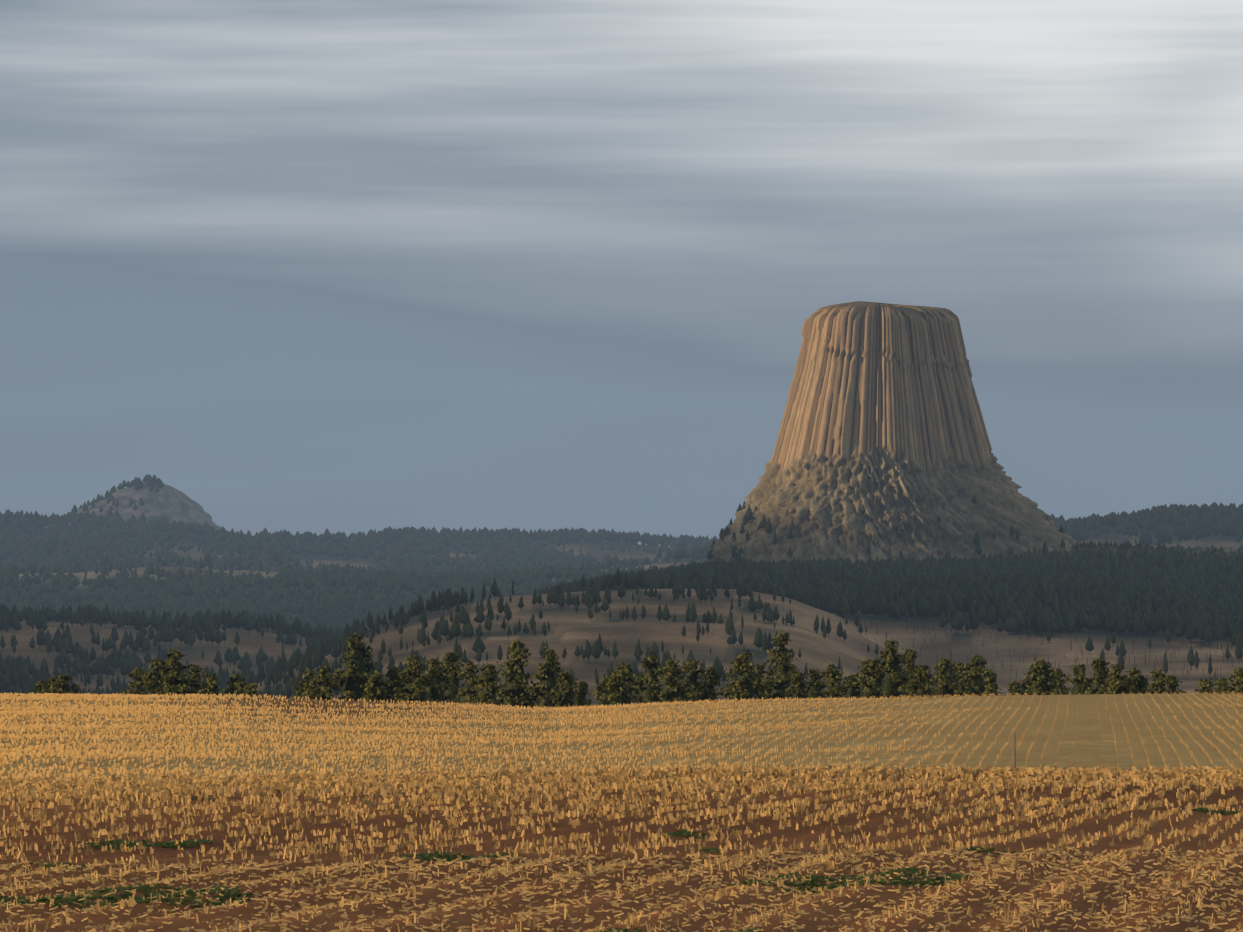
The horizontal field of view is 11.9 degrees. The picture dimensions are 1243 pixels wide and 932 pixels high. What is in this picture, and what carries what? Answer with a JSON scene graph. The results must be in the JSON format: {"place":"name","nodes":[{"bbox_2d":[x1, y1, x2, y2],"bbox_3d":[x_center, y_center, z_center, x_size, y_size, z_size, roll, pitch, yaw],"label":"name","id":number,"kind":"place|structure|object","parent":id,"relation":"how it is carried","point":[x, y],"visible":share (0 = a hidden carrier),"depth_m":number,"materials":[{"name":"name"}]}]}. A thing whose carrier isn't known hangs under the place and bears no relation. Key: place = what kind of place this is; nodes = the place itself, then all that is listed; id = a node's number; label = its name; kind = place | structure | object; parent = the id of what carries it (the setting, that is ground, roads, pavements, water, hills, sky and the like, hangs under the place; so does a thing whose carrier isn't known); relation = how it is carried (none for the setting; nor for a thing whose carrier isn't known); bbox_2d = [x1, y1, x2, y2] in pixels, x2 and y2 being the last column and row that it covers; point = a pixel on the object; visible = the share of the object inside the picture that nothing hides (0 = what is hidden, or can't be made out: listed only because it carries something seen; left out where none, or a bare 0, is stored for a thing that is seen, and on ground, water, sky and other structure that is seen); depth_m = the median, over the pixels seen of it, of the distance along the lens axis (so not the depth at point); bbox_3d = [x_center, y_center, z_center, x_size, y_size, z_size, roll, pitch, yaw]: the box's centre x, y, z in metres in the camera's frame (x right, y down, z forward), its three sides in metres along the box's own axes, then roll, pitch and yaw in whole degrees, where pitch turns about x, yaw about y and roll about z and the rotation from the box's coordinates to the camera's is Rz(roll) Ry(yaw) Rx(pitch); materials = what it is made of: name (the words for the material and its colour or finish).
{"place":"outdoors","nodes":[
{"label":"outdoors","id":0,"kind":"place"},
{"bbox_2d":[0,519,1242,931],"bbox_3d":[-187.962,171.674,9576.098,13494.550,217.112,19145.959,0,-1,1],"label":"ground","id":1,"kind":"structure","parent":0,"point":[1084,715],"depth_m":391.77,"materials":[{"name":"soil"}]},
{"bbox_2d":[44,481,222,539],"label":"distant hill","id":2,"kind":"structure","parent":1,"relation":"on","point":[170,504],"depth_m":10956.28,"materials":[{"name":"grey stone"}]},
{"bbox_2d":[41,474,163,527],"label":"trees","id":3,"kind":"object","parent":2,"relation":"on","point":[150,483],"visible":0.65,"depth_m":10973.49,"materials":[{"name":"green plant"}]},
{"bbox_2d":[0,764,1242,931],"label":"stubble","id":4,"kind":"object","parent":1,"relation":"on","point":[51,788],"visible":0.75,"depth_m":87.40,"materials":[{"name":"plant"}]},
{"bbox_2d":[0,540,1242,697],"bbox_3d":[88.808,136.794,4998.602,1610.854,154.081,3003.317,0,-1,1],"label":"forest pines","id":5,"kind":"object","parent":1,"relation":"on","point":[1136,589],"visible":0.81,"depth_m":4881.41,"materials":[{"name":"green plant"}]},
{"bbox_2d":[0,502,1242,637],"bbox_3d":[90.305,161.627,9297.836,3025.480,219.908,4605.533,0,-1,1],"label":"forested hills","id":6,"kind":"structure","parent":1,"relation":"on","point":[505,560],"depth_m":8917.10,"materials":[{"name":"green plant"}]},
{"bbox_2d":[0,691,1242,780],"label":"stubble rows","id":7,"kind":"object","parent":1,"relation":"on","point":[76,754],"visible":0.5,"depth_m":490.80,"materials":[{"name":"plant"}]},
{"bbox_2d":[29,630,1242,708],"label":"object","id":8,"kind":"object","parent":1,"relation":"on","point":[434,682],"visible":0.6,"depth_m":1517.12,"materials":[{"name":"green plant"}]},
{"bbox_2d":[706,301,1080,562],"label":"rock butte","id":9,"kind":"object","parent":1,"relation":"on","point":[882,422],"depth_m":5926.61,"materials":[{"name":"brown stone"}]},
{"bbox_2d":[707,494,1065,561],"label":"pines","id":10,"kind":"object","parent":9,"relation":"on","point":[765,524],"visible":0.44,"depth_m":5907.33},
{"bbox_2d":[1013,733,1015,767],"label":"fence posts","id":11,"kind":"object","parent":1,"relation":"on","point":[1014,761],"visible":0.71,"depth_m":378.82,"materials":[{"name":"brown wood"}]},
{"bbox_2d":[842,612,1235,680],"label":"trees","id":12,"kind":"object","parent":1,"relation":"on","point":[1064,656],"visible":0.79,"depth_m":4421.95,"materials":[{"name":"green plant"}]},
{"bbox_2d":[0,0,1242,546],"label":"sky","id":13,"kind":"structure","parent":0,"point":[347,266],"materials":[{"name":"grey"}]}
]}

